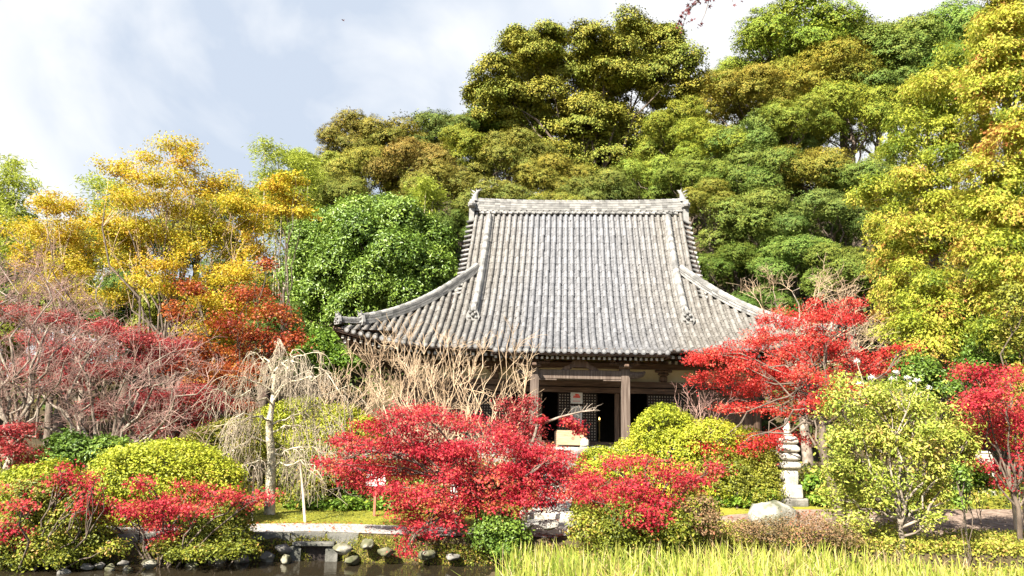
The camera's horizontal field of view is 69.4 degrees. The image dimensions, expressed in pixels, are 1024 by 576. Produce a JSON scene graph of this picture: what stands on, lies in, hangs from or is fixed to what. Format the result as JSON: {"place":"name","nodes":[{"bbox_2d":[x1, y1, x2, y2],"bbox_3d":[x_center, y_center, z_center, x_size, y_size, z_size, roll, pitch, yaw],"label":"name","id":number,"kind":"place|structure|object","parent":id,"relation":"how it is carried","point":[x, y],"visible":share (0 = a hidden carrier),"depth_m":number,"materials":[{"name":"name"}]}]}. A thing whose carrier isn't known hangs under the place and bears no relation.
{"place":"outdoors","nodes":[
{"label":"outdoors","id":0,"kind":"place"},
{"bbox_2d":[0,560,503,575],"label":"pond water","id":1,"kind":"structure","parent":0,"point":[299,568],"depth_m":11.37,"materials":[{"name":"black liquid"}]},
{"bbox_2d":[453,534,1023,575],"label":"iris leaves","id":2,"kind":"object","parent":1,"relation":"in","point":[563,567],"visible":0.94,"depth_m":10.27,"materials":[{"name":"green plant"}]},
{"bbox_2d":[6,523,557,537],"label":"gravel path","id":3,"kind":"structure","parent":0,"point":[383,529],"depth_m":12.76,"materials":[{"name":"grey gravel"}]},
{"bbox_2d":[309,398,603,560],"bbox_3d":[-1.011,3.298,12.889,5.211,2.711,2.674,1,-10,0],"label":"japanese maple","id":4,"kind":"object","parent":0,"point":[475,492],"visible":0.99,"depth_m":12.51,"materials":[{"name":"red plant"}]},
{"bbox_2d":[0,0,1022,375],"label":"sky","id":5,"kind":"structure","parent":0,"point":[80,79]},
{"bbox_2d":[0,189,1023,575],"bbox_3d":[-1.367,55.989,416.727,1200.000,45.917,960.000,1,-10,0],"label":"ground","id":6,"kind":"structure","parent":0,"point":[136,557],"depth_m":16.18,"materials":[{"name":"soil"}]},
{"bbox_2d":[0,153,50,367],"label":"bamboo","id":7,"kind":"object","parent":6,"relation":"on","point":[9,205],"visible":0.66,"depth_m":39.22,"materials":[{"name":"green plant"}]},
{"bbox_2d":[0,419,53,478],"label":"red maple shrub","id":8,"kind":"object","parent":6,"relation":"on","point":[8,450],"visible":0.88,"depth_m":14.64,"materials":[{"name":"red plant"}]},
{"bbox_2d":[0,455,84,528],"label":"azalea bush","id":9,"kind":"object","parent":6,"relation":"on","point":[31,471],"visible":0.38,"depth_m":12.30,"materials":[{"name":"green plant"}]},
{"bbox_2d":[0,459,108,571],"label":"japanese maple","id":10,"kind":"object","parent":6,"relation":"on","point":[60,482],"visible":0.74,"depth_m":10.99,"materials":[{"name":"red plant"}]},
{"bbox_2d":[0,241,116,496],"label":"bare cherry tree","id":11,"kind":"object","parent":6,"relation":"on","point":[30,393],"visible":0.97,"depth_m":15.84,"materials":[{"name":"brown plant"}]},
{"bbox_2d":[0,470,135,572],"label":"azalea bush","id":12,"kind":"object","parent":6,"relation":"on","point":[58,537],"visible":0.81,"depth_m":11.11,"materials":[{"name":"green plant"}]},
{"bbox_2d":[0,186,141,445],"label":"yellow tree","id":13,"kind":"object","parent":6,"relation":"on","point":[53,208],"visible":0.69,"depth_m":29.42,"materials":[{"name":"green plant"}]},
{"bbox_2d":[7,269,135,438],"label":"hill tree","id":14,"kind":"object","parent":6,"relation":"on","point":[56,425],"visible":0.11,"depth_m":36.13,"materials":[{"name":"green plant"}]},
{"bbox_2d":[0,221,155,430],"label":"bare cherry tree","id":15,"kind":"object","parent":6,"relation":"on","point":[60,302],"visible":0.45,"depth_m":21.44,"materials":[{"name":"brown plant"}]},
{"bbox_2d":[28,426,136,481],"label":"azalea bush","id":16,"kind":"object","parent":6,"relation":"on","point":[65,445],"visible":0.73,"depth_m":14.96,"materials":[{"name":"green plant"}]},
{"bbox_2d":[0,300,202,438],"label":"red maple shrub","id":17,"kind":"object","parent":6,"relation":"on","point":[145,338],"visible":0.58,"depth_m":18.33,"materials":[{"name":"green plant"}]},
{"bbox_2d":[69,169,149,422],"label":"bamboo","id":18,"kind":"object","parent":6,"relation":"on","point":[100,186],"visible":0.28,"depth_m":41.93,"materials":[{"name":"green plant"}]},
{"bbox_2d":[0,302,241,499],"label":"bare cherry tree","id":19,"kind":"object","parent":6,"relation":"on","point":[119,430],"visible":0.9,"depth_m":16.05,"materials":[{"name":"brown plant"}]},
{"bbox_2d":[83,268,177,435],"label":"hill tree","id":20,"kind":"object","parent":6,"relation":"on","point":[109,281],"visible":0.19,"depth_m":36.02,"materials":[{"name":"green plant"}]},
{"bbox_2d":[70,379,239,463],"bbox_3d":[-8.461,3.528,17.669,3.988,2.684,2.207,1,-10,0],"label":"red maple shrub","id":21,"kind":"object","parent":6,"relation":"on","point":[137,407],"visible":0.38,"depth_m":17.52,"materials":[{"name":"red plant"}]},
{"bbox_2d":[83,435,251,527],"bbox_3d":[-6.314,3.625,13.495,2.950,1.860,2.867,8,-12,-32],"label":"azalea bush","id":22,"kind":"object","parent":6,"relation":"on","point":[213,462],"visible":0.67,"depth_m":12.90,"materials":[{"name":"green plant"}]},
{"bbox_2d":[73,129,283,435],"bbox_3d":[-12.511,-0.060,27.519,8.425,12.331,5.612,1,-10,0],"label":"yellow tree","id":23,"kind":"object","parent":6,"relation":"on","point":[136,230],"visible":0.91,"depth_m":27.67,"materials":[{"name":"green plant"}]},
{"bbox_2d":[1,531,359,546],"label":"kerb","id":24,"kind":"structure","parent":6,"relation":"on","point":[344,537],"depth_m":12.25,"materials":[{"name":"stone"}]},
{"bbox_2d":[123,284,237,439],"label":"hill tree","id":25,"kind":"object","parent":6,"relation":"on","point":[154,316],"visible":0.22,"depth_m":34.94,"materials":[{"name":"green plant"}]},
{"bbox_2d":[92,472,283,567],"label":"japanese maple","id":26,"kind":"object","parent":6,"relation":"on","point":[160,507],"visible":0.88,"depth_m":11.54,"materials":[{"name":"red plant"}]},
{"bbox_2d":[143,499,263,566],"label":"azalea bush","id":27,"kind":"object","parent":6,"relation":"on","point":[229,533],"visible":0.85,"depth_m":11.54,"materials":[{"name":"green plant"}]},
{"bbox_2d":[170,355,264,448],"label":"red maple shrub","id":28,"kind":"object","parent":6,"relation":"on","point":[220,373],"visible":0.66,"depth_m":18.84,"materials":[{"name":"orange plant"}]},
{"bbox_2d":[179,414,282,465],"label":"azalea bush","id":29,"kind":"object","parent":6,"relation":"on","point":[213,436],"visible":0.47,"depth_m":17.06,"materials":[{"name":"green plant"}]},
{"bbox_2d":[154,254,317,456],"bbox_3d":[-9.188,2.272,24.576,5.547,6.810,3.690,1,-10,0],"label":"rust maple","id":30,"kind":"object","parent":6,"relation":"on","point":[244,333],"visible":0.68,"depth_m":24.52,"materials":[{"name":"red plant"}]},
{"bbox_2d":[234,295,307,419],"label":"hill tree","id":31,"kind":"object","parent":6,"relation":"on","point":[265,402],"visible":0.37,"depth_m":35.47,"materials":[{"name":"green plant"}]},
{"bbox_2d":[191,340,372,514],"bbox_3d":[-4.609,2.817,14.824,3.328,3.545,3.150,1,-10,0],"label":"weeping tree","id":32,"kind":"object","parent":6,"relation":"on","point":[271,464],"visible":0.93,"depth_m":14.76,"materials":[{"name":"beige plant"}]},
{"bbox_2d":[251,169,321,444],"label":"yellow tree","id":33,"kind":"object","parent":6,"relation":"on","point":[289,197],"visible":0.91,"depth_m":34.13,"materials":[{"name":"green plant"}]},
{"bbox_2d":[241,134,332,379],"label":"bamboo","id":34,"kind":"object","parent":6,"relation":"on","point":[314,176],"visible":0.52,"depth_m":45.46,"materials":[{"name":"green plant"}]},
{"bbox_2d":[226,393,383,461],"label":"azalea bush","id":35,"kind":"object","parent":6,"relation":"on","point":[280,410],"visible":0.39,"depth_m":18.65,"materials":[{"name":"green plant"}]},
{"bbox_2d":[0,538,613,566],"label":"bank growth","id":36,"kind":"object","parent":6,"relation":"on","point":[438,561],"visible":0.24,"depth_m":12.13,"materials":[{"name":"green plant"}]},
{"bbox_2d":[263,449,369,501],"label":"azalea bush","id":37,"kind":"object","parent":6,"relation":"on","point":[316,480],"visible":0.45,"depth_m":16.34,"materials":[{"name":"green plant"}]},
{"bbox_2d":[274,324,369,440],"bbox_3d":[-7.572,4.019,29.350,3.840,5.200,2.644,1,-10,0],"label":"green shrub","id":38,"kind":"object","parent":6,"relation":"on","point":[321,339],"visible":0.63,"depth_m":28.86,"materials":[{"name":"green plant"}]},
{"bbox_2d":[281,484,393,510],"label":"fern clump","id":39,"kind":"object","parent":6,"relation":"on","point":[349,502],"visible":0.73,"depth_m":15.47,"materials":[{"name":"green plant"}]},
{"bbox_2d":[301,166,376,208],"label":"hill tree","id":40,"kind":"object","parent":6,"relation":"on","point":[337,188],"visible":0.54,"depth_m":50.28,"materials":[{"name":"green plant"}]},
{"bbox_2d":[314,106,379,159],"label":"hill tree","id":41,"kind":"object","parent":6,"relation":"on","point":[334,138],"visible":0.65,"depth_m":63.29,"materials":[{"name":"green plant"}]},
{"bbox_2d":[271,189,461,370],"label":"broadleaf tree","id":42,"kind":"object","parent":6,"relation":"on","point":[353,255],"visible":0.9,"depth_m":40.96,"materials":[{"name":"green plant"}]},
{"bbox_2d":[322,144,414,201],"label":"hill tree","id":43,"kind":"object","parent":6,"relation":"on","point":[351,163],"visible":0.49,"depth_m":53.77,"materials":[{"name":"green plant"}]},
{"bbox_2d":[347,109,439,192],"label":"hill tree","id":44,"kind":"object","parent":6,"relation":"on","point":[385,133],"visible":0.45,"depth_m":61.49,"materials":[{"name":"green plant"}]},
{"bbox_2d":[341,311,473,462],"bbox_3d":[-2.846,2.764,19.373,3.732,4.537,2.570,1,-10,0],"label":"bare shrub","id":45,"kind":"object","parent":6,"relation":"on","point":[423,392],"visible":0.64,"depth_m":19.46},
{"bbox_2d":[362,136,476,197],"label":"hill tree","id":46,"kind":"object","parent":6,"relation":"on","point":[415,155],"visible":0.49,"depth_m":52.58,"materials":[{"name":"green plant"}]},
{"bbox_2d":[400,172,459,285],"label":"bamboo","id":47,"kind":"object","parent":6,"relation":"on","point":[428,194],"visible":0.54,"depth_m":44.05,"materials":[{"name":"plant"}]},
{"bbox_2d":[363,342,502,487],"bbox_3d":[-1.907,3.088,17.499,3.258,3.774,1.595,3,-10,-7],"label":"bare shrub","id":48,"kind":"object","parent":6,"relation":"on","point":[410,379],"visible":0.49,"depth_m":17.66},
{"bbox_2d":[389,157,478,213],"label":"hill tree","id":49,"kind":"object","parent":6,"relation":"on","point":[449,176],"visible":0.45,"depth_m":46.49,"materials":[{"name":"green plant"}]},
{"bbox_2d":[405,107,479,214],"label":"hill tree","id":50,"kind":"object","parent":6,"relation":"on","point":[435,122],"visible":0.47,"depth_m":62.40,"materials":[{"name":"green plant"}]},
{"bbox_2d":[424,122,502,253],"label":"hill tree","id":51,"kind":"object","parent":6,"relation":"on","point":[463,143],"visible":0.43,"depth_m":54.76,"materials":[{"name":"green plant"}]},
{"bbox_2d":[434,315,545,483],"bbox_3d":[-0.749,2.849,19.005,3.161,4.448,2.086,0,-10,9],"label":"bare shrub","id":52,"kind":"object","parent":6,"relation":"on","point":[493,395],"visible":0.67,"depth_m":19.10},
{"bbox_2d":[447,174,533,228],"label":"hill tree","id":53,"kind":"object","parent":6,"relation":"on","point":[495,190],"visible":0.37,"depth_m":44.89,"materials":[{"name":"green plant"}]},
{"bbox_2d":[459,503,534,561],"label":"azalea bush","id":54,"kind":"object","parent":6,"relation":"on","point":[505,533],"visible":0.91,"depth_m":12.12,"materials":[{"name":"green plant"}]},
{"bbox_2d":[0,447,1023,511],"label":"woodland plants","id":55,"kind":"object","parent":6,"relation":"on","point":[989,491],"visible":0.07,"depth_m":16.76,"materials":[{"name":"green plant"}]},
{"bbox_2d":[467,124,559,187],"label":"hill tree","id":56,"kind":"object","parent":6,"relation":"on","point":[509,154],"visible":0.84,"depth_m":53.24,"materials":[{"name":"green plant"}]},
{"bbox_2d":[6,177,1023,456],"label":"hillside undergrowth","id":57,"kind":"object","parent":6,"relation":"on","point":[866,343],"visible":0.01,"depth_m":39.74,"materials":[{"name":"green plant"}]},
{"bbox_2d":[477,393,554,520],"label":"japanese maple","id":58,"kind":"object","parent":6,"relation":"on","point":[518,415],"visible":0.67,"depth_m":15.08,"materials":[{"name":"red plant"}]},
{"bbox_2d":[508,151,596,198],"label":"hill tree","id":59,"kind":"object","parent":6,"relation":"on","point":[561,174],"visible":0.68,"depth_m":50.75,"materials":[{"name":"green plant"}]},
{"bbox_2d":[333,188,839,467],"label":"temple hall","id":60,"kind":"structure","parent":6,"relation":"on","point":[620,305],"depth_m":27.02,"materials":[{"name":"grey tile"}]},
{"bbox_2d":[557,393,596,441],"bbox_3d":[2.314,4.580,26.254,1.392,1.692,0.054,1,-10,4],"label":"lattice door","id":61,"kind":"structure","parent":60,"relation":"in","point":[564,399],"depth_m":26.27,"materials":[{"name":"wood"}]},
{"bbox_2d":[459,3,717,194],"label":"hilltop tree","id":62,"kind":"object","parent":6,"relation":"on","point":[593,121],"visible":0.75,"depth_m":64.27,"materials":[{"name":"green plant"}]},
{"bbox_2d":[554,165,640,201],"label":"hill tree","id":63,"kind":"object","parent":6,"relation":"on","point":[612,185],"visible":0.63,"depth_m":48.28,"materials":[{"name":"green plant"}]},
{"bbox_2d":[569,445,644,496],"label":"azalea bush","id":64,"kind":"object","parent":6,"relation":"on","point":[603,450],"visible":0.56,"depth_m":16.05,"materials":[{"name":"green plant"}]},
{"bbox_2d":[562,486,724,561],"bbox_3d":[2.069,3.820,11.467,2.611,1.475,1.498,1,-10,0],"label":"azalea bush","id":65,"kind":"object","parent":6,"relation":"on","point":[602,534],"visible":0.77,"depth_m":11.20,"materials":[{"name":"green plant"}]},
{"bbox_2d":[610,152,683,199],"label":"hill tree","id":66,"kind":"object","parent":6,"relation":"on","point":[636,171],"visible":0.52,"depth_m":50.66,"materials":[{"name":"green plant"}]},
{"bbox_2d":[560,450,740,549],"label":"japanese maple","id":67,"kind":"object","parent":6,"relation":"on","point":[695,480],"visible":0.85,"depth_m":11.63,"materials":[{"name":"red plant"}]},
{"bbox_2d":[631,95,718,162],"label":"hill tree","id":68,"kind":"object","parent":6,"relation":"on","point":[664,126],"visible":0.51,"depth_m":58.07,"materials":[{"name":"green plant"}]},
{"bbox_2d":[640,153,736,245],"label":"hill tree","id":69,"kind":"object","parent":6,"relation":"on","point":[682,175],"visible":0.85,"depth_m":48.25,"materials":[{"name":"green plant"}]},
{"bbox_2d":[612,402,779,507],"bbox_3d":[4.220,3.885,16.781,3.841,2.556,3.195,9,-13,-35],"label":"azalea bush","id":70,"kind":"object","parent":6,"relation":"on","point":[685,427],"visible":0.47,"depth_m":16.28,"materials":[{"name":"green plant"}]},
{"bbox_2d":[677,489,728,570],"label":"azalea bush","id":71,"kind":"object","parent":6,"relation":"on","point":[711,516],"visible":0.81,"depth_m":11.40,"materials":[{"name":"red plant"}]},
{"bbox_2d":[676,175,742,287],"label":"hill tree","id":72,"kind":"object","parent":6,"relation":"on","point":[702,194],"visible":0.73,"depth_m":45.05,"materials":[{"name":"green plant"}]},
{"bbox_2d":[671,116,757,244],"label":"hill tree","id":73,"kind":"object","parent":6,"relation":"on","point":[704,134],"visible":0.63,"depth_m":53.45,"materials":[{"name":"green plant"}]},
{"bbox_2d":[666,444,788,506],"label":"azalea bush","id":74,"kind":"object","parent":6,"relation":"on","point":[747,484],"visible":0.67,"depth_m":15.46,"materials":[{"name":"green plant"}]},
{"bbox_2d":[697,239,768,294],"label":"hill tree","id":75,"kind":"object","parent":6,"relation":"on","point":[726,256],"visible":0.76,"depth_m":42.27,"materials":[{"name":"green plant"}]},
{"bbox_2d":[689,59,805,196],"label":"hill tree","id":76,"kind":"object","parent":6,"relation":"on","point":[745,86],"visible":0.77,"depth_m":59.96,"materials":[{"name":"green plant"}]},
{"bbox_2d":[706,142,807,296],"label":"hill tree","id":77,"kind":"object","parent":6,"relation":"on","point":[751,169],"visible":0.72,"depth_m":46.02,"materials":[{"name":"green plant"}]},
{"bbox_2d":[696,184,824,301],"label":"hill tree","id":78,"kind":"object","parent":6,"relation":"on","point":[751,212],"visible":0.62,"depth_m":43.21,"materials":[{"name":"green plant"}]},
{"bbox_2d":[702,108,825,247],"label":"hill tree","id":79,"kind":"object","parent":6,"relation":"on","point":[752,122],"visible":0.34,"depth_m":50.81,"materials":[{"name":"green plant"}]},
{"bbox_2d":[729,283,802,402],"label":"hill tree","id":80,"kind":"object","parent":6,"relation":"on","point":[787,299],"visible":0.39,"depth_m":37.52,"materials":[{"name":"green plant"}]},
{"bbox_2d":[773,417,809,506],"bbox_3d":[5.910,3.704,15.818,0.620,1.857,0.620,3,-10,-7],"label":"stone pagoda","id":81,"kind":"object","parent":6,"relation":"on","point":[790,464],"visible":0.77,"depth_m":15.62,"materials":[{"name":"grey stone"}]},
{"bbox_2d":[745,233,841,311],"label":"hill tree","id":82,"kind":"object","parent":6,"relation":"on","point":[787,253],"visible":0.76,"depth_m":38.50,"materials":[{"name":"green plant"}]},
{"bbox_2d":[755,89,840,269],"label":"hill tree","id":83,"kind":"object","parent":6,"relation":"on","point":[802,112],"visible":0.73,"depth_m":49.46,"materials":[{"name":"green plant"}]},
{"bbox_2d":[718,0,878,201],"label":"hill tree","id":84,"kind":"object","parent":6,"relation":"on","point":[766,34],"visible":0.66,"depth_m":67.64,"materials":[{"name":"green plant"}]},
{"bbox_2d":[723,509,874,552],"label":"heather shrub","id":85,"kind":"object","parent":6,"relation":"on","point":[808,531],"visible":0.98,"depth_m":11.54,"materials":[{"name":"brown plant"}]},
{"bbox_2d":[680,294,926,521],"bbox_3d":[6.208,2.552,16.146,5.138,4.853,3.516,-5,-12,30],"label":"japanese maple","id":86,"kind":"object","parent":6,"relation":"on","point":[804,380],"visible":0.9,"depth_m":16.03,"materials":[{"name":"red plant"}]},
{"bbox_2d":[761,143,862,293],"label":"hill tree","id":87,"kind":"object","parent":6,"relation":"on","point":[809,171],"visible":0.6,"depth_m":45.21,"materials":[{"name":"green plant"}]},
{"bbox_2d":[730,254,894,470],"bbox_3d":[8.575,2.017,21.082,5.090,6.664,2.647,5,-11,-17],"label":"bare cherry tree","id":88,"kind":"object","parent":6,"relation":"on","point":[807,456],"visible":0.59,"depth_m":21.23,"materials":[{"name":"brown plant"}]},
{"bbox_2d":[747,33,886,233],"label":"hill tree","id":89,"kind":"object","parent":6,"relation":"on","point":[805,77],"visible":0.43,"depth_m":57.43,"materials":[{"name":"green plant"}]},
{"bbox_2d":[768,186,891,339],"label":"hill tree","id":90,"kind":"object","parent":6,"relation":"on","point":[828,207],"visible":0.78,"depth_m":40.55,"materials":[{"name":"green plant"}]},
{"bbox_2d":[797,241,893,389],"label":"hill tree","id":91,"kind":"object","parent":6,"relation":"on","point":[850,261],"visible":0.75,"depth_m":36.18,"materials":[{"name":"green plant"}]},
{"bbox_2d":[667,519,1023,575],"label":"ground cover","id":92,"kind":"object","parent":6,"relation":"on","point":[990,539],"visible":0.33,"depth_m":11.93,"materials":[{"name":"green plant"}]},
{"bbox_2d":[802,77,905,253],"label":"hill tree","id":93,"kind":"object","parent":6,"relation":"on","point":[841,94],"visible":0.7,"depth_m":51.86,"materials":[{"name":"green plant"}]},
{"bbox_2d":[813,154,933,311],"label":"hill tree","id":94,"kind":"object","parent":6,"relation":"on","point":[853,172],"visible":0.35,"depth_m":43.65,"materials":[{"name":"green plant"}]},
{"bbox_2d":[845,64,948,222],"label":"hill tree","id":95,"kind":"object","parent":6,"relation":"on","point":[890,76],"visible":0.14,"depth_m":56.78,"materials":[{"name":"green plant"}]},
{"bbox_2d":[804,370,990,552],"bbox_3d":[6.438,2.909,12.381,3.076,3.124,1.978,0,-11,10],"label":"olive tree","id":96,"kind":"object","parent":6,"relation":"on","point":[947,434],"visible":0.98,"depth_m":12.23,"materials":[{"name":"green plant"}]},
{"bbox_2d":[838,15,993,218],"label":"hill tree","id":97,"kind":"object","parent":6,"relation":"on","point":[921,37],"visible":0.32,"depth_m":65.27,"materials":[{"name":"green plant"}]},
{"bbox_2d":[842,37,1007,468],"bbox_3d":[14.108,-1.257,24.087,5.808,14.524,4.900,1,-10,0],"label":"conifer","id":98,"kind":"object","parent":6,"relation":"on","point":[940,323],"visible":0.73,"depth_m":23.34,"materials":[{"name":"yellow plant"}]},
{"bbox_2d":[883,351,967,475],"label":"green shrub","id":99,"kind":"object","parent":6,"relation":"on","point":[927,370],"visible":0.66,"depth_m":18.98,"materials":[{"name":"green plant"}]},
{"bbox_2d":[943,460,973,566],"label":"sapling","id":100,"kind":"object","parent":6,"relation":"on","point":[959,474],"visible":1,"depth_m":11.68,"materials":[{"name":"green plant"}]},
{"bbox_2d":[896,9,1023,233],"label":"hill tree","id":101,"kind":"object","parent":6,"relation":"on","point":[964,19],"visible":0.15,"depth_m":62.82,"materials":[{"name":"green plant"}]},
{"bbox_2d":[935,358,1023,541],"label":"japanese maple","id":102,"kind":"object","parent":6,"relation":"on","point":[993,394],"visible":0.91,"depth_m":12.59,"materials":[{"name":"red plant"}]},
{"bbox_2d":[942,0,1023,359],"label":"conifer","id":103,"kind":"object","parent":6,"relation":"on","point":[1000,191],"visible":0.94,"depth_m":21.48,"materials":[{"name":"yellow plant"}]},
{"bbox_2d":[947,328,1023,474],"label":"green shrub","id":104,"kind":"object","parent":6,"relation":"on","point":[990,359],"visible":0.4,"depth_m":21.02,"materials":[{"name":"green plant"}]},
{"bbox_2d":[986,278,1023,464],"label":"green shrub","id":105,"kind":"object","parent":6,"relation":"on","point":[1012,323],"visible":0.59,"depth_m":17.20,"materials":[{"name":"green plant"}]},
{"bbox_2d":[575,509,1023,538],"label":"earth path","id":106,"kind":"structure","parent":0,"point":[996,519],"depth_m":14.44,"materials":[{"name":"soil"}]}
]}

